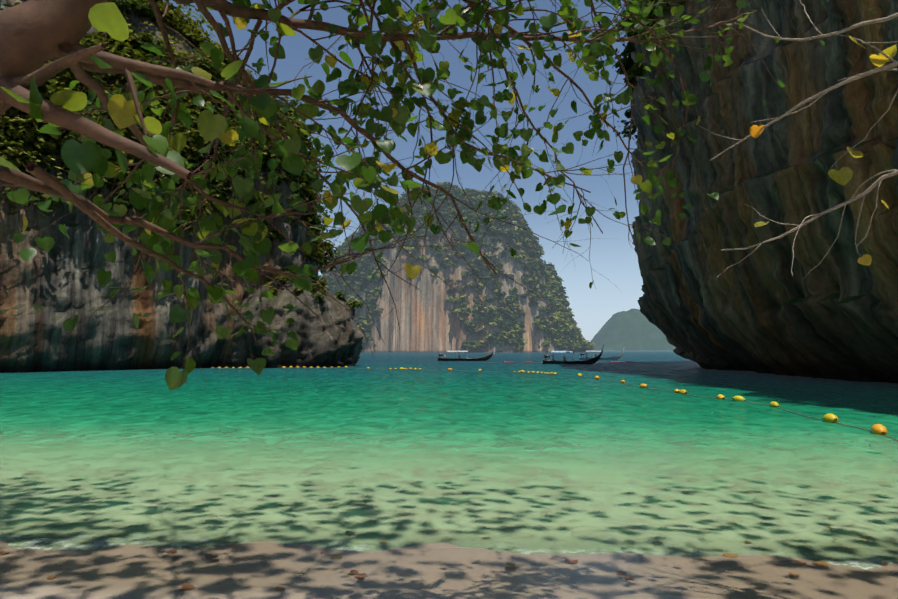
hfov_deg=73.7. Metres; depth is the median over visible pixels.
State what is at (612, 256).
sky
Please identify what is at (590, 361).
longtail boat
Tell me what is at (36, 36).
tree
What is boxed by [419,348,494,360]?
longtail boat
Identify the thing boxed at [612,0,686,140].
cliff bush
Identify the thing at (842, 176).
bare branches
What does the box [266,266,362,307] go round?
sea stack bush
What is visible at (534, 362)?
red buoy line
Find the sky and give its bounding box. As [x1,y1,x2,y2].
[163,0,644,341]
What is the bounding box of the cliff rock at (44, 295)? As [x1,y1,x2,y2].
[0,0,319,372]
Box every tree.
[0,0,825,395]
[319,181,594,351]
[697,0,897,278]
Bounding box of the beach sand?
[0,462,897,598]
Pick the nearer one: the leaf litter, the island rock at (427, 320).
the leaf litter
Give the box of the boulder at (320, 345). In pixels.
[226,272,363,367]
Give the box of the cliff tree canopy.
[0,0,345,272]
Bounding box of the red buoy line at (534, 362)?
[483,361,633,362]
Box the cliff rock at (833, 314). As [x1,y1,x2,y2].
[625,0,897,382]
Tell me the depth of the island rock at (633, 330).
1552.11 m
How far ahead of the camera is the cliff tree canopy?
64.07 m
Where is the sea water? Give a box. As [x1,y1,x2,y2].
[0,351,897,568]
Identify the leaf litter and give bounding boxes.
[0,526,887,589]
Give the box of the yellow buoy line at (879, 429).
[210,366,897,440]
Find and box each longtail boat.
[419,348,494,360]
[519,345,603,363]
[562,346,624,359]
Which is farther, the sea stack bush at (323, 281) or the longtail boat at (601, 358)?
the longtail boat at (601, 358)
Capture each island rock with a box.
[328,198,591,352]
[590,309,675,350]
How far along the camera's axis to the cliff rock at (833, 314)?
38.27 m
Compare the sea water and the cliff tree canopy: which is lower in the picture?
the sea water
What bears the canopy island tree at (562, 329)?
on the island rock at (427, 320)
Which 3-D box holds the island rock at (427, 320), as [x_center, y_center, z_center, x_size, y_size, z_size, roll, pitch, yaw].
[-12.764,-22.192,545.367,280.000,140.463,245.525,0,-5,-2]
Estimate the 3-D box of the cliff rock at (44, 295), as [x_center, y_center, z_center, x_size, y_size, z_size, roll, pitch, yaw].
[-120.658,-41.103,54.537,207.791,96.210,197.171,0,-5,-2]
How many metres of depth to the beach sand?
6.33 m
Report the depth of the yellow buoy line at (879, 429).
23.37 m

